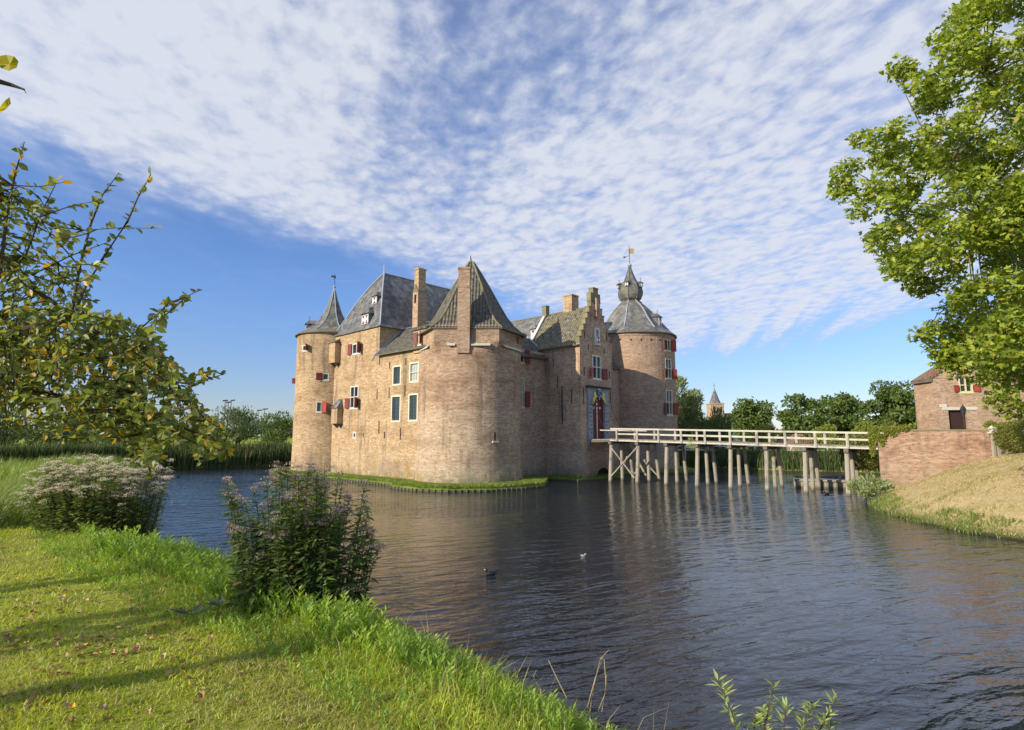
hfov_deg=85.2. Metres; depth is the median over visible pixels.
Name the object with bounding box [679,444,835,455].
hedge
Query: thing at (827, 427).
bush
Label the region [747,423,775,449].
bush
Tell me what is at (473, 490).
revetment
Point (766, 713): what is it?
willow sapling
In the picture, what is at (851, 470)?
wooden bridge
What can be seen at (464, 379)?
castle
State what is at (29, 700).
fallen leaf
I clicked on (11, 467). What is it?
meadow grass
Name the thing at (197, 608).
dock plant
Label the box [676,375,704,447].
willow tree
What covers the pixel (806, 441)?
cottage
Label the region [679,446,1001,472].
reeds
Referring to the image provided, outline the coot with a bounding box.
[484,568,497,574]
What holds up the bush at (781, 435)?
on the ground at (968, 500)
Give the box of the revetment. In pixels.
[275,473,547,491]
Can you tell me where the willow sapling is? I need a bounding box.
[704,669,846,729]
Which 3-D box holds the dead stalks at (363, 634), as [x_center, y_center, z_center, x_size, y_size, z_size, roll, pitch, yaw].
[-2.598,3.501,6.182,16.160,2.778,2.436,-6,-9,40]
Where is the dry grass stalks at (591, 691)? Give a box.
[533,649,609,729]
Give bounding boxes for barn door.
[948,410,965,428]
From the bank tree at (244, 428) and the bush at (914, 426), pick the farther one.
the bank tree at (244, 428)
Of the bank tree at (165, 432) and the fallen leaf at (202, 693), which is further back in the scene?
the bank tree at (165, 432)
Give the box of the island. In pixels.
[269,466,694,490]
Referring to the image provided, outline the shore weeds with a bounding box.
[866,485,1023,538]
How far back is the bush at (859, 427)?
65.27 m
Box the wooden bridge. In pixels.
[608,428,883,495]
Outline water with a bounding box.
[137,466,1023,729]
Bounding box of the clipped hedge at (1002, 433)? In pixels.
[991,419,1023,452]
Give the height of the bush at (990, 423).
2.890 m
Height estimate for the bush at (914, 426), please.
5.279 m
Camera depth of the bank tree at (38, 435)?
77.47 m
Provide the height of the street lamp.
2.884 m
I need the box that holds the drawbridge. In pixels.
[590,400,646,441]
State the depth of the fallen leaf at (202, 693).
3.76 m
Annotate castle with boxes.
[291,248,679,482]
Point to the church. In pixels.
(715, 401)
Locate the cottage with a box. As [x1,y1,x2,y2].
[776,434,813,451]
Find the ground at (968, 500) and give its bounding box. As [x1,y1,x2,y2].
[0,436,1023,729]
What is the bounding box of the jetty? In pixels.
[793,476,877,489]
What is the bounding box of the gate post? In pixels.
[987,426,1000,457]
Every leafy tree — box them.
[725,396,780,441]
[774,392,833,436]
[818,391,870,437]
[858,379,916,429]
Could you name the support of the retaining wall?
on the ground at (968, 500)
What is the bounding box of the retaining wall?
[877,429,991,493]
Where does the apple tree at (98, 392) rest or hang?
on the ground at (968, 500)
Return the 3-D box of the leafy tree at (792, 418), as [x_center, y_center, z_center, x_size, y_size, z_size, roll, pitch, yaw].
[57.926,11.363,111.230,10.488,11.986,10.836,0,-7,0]
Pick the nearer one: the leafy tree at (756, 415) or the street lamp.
the street lamp
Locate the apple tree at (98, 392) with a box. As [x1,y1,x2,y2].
[0,55,234,478]
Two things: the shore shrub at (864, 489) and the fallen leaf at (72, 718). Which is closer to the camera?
the fallen leaf at (72, 718)
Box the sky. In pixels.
[0,0,1023,435]
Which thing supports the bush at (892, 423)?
on the ground at (968, 500)
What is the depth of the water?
14.32 m
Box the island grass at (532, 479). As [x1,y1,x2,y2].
[277,468,694,487]
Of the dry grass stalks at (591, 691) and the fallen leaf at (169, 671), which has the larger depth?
the fallen leaf at (169, 671)
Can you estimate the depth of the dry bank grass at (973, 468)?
26.90 m
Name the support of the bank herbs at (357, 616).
on the ground at (968, 500)
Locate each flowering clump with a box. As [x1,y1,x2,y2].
[10,453,175,540]
[217,460,388,616]
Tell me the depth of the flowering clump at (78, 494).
10.02 m
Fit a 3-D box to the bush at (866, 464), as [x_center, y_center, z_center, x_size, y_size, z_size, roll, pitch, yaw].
[25.614,6.102,40.149,3.463,2.973,4.152,0,-7,0]
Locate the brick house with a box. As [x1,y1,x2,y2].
[910,359,1023,450]
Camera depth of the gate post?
33.70 m
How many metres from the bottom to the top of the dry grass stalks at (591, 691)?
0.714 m
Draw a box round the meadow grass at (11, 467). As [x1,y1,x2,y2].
[0,449,147,487]
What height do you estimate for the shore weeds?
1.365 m
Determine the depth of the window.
52.63 m
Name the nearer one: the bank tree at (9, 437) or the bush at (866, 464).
the bush at (866, 464)
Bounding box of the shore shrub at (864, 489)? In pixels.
[845,471,896,499]
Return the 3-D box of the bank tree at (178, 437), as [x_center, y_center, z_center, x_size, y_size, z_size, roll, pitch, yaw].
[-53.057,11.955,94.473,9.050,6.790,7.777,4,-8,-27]
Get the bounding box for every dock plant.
[166,602,214,614]
[203,593,240,606]
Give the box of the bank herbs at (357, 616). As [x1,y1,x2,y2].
[77,520,625,729]
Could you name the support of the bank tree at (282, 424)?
on the ground at (968, 500)
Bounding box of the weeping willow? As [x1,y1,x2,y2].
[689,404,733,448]
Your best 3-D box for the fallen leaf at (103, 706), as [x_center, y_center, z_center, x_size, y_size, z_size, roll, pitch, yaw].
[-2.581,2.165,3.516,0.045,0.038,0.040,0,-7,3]
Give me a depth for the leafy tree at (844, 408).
117.37 m
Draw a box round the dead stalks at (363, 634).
[66,518,727,729]
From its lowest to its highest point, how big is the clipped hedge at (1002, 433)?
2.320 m
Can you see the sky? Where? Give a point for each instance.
(288, 146)
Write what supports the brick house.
on the ground at (968, 500)
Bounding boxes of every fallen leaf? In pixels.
[25,696,33,704]
[66,716,77,722]
[98,704,108,709]
[101,716,113,721]
[167,669,173,674]
[198,691,204,697]
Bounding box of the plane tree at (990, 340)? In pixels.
[824,0,1023,421]
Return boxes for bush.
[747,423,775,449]
[773,428,805,441]
[808,422,849,451]
[837,429,879,470]
[850,420,874,452]
[875,421,912,444]
[904,420,916,428]
[981,419,1023,453]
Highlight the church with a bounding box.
[706,385,774,441]
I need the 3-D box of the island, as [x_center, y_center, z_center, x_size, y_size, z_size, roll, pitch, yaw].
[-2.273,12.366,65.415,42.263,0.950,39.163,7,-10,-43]
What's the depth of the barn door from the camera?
52.66 m
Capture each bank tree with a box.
[0,390,35,447]
[22,410,113,446]
[97,407,123,444]
[124,417,189,446]
[177,416,227,446]
[212,404,266,445]
[254,409,293,444]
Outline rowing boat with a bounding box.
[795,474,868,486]
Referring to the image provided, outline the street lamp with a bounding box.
[960,404,965,428]
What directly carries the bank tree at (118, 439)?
on the ground at (968, 500)
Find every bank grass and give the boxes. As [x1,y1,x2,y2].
[28,526,625,729]
[873,452,1023,537]
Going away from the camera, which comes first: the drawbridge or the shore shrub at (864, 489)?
the shore shrub at (864, 489)
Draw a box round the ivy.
[866,426,910,457]
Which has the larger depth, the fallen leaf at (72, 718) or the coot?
the coot
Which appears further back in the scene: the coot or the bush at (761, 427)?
the bush at (761, 427)
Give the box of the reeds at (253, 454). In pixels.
[0,439,291,469]
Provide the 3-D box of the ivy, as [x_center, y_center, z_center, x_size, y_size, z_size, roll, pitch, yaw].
[24.871,5.072,36.676,2.517,2.172,0.456,-4,-8,30]
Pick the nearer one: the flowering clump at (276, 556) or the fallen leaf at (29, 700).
the fallen leaf at (29, 700)
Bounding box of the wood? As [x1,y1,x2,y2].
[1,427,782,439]

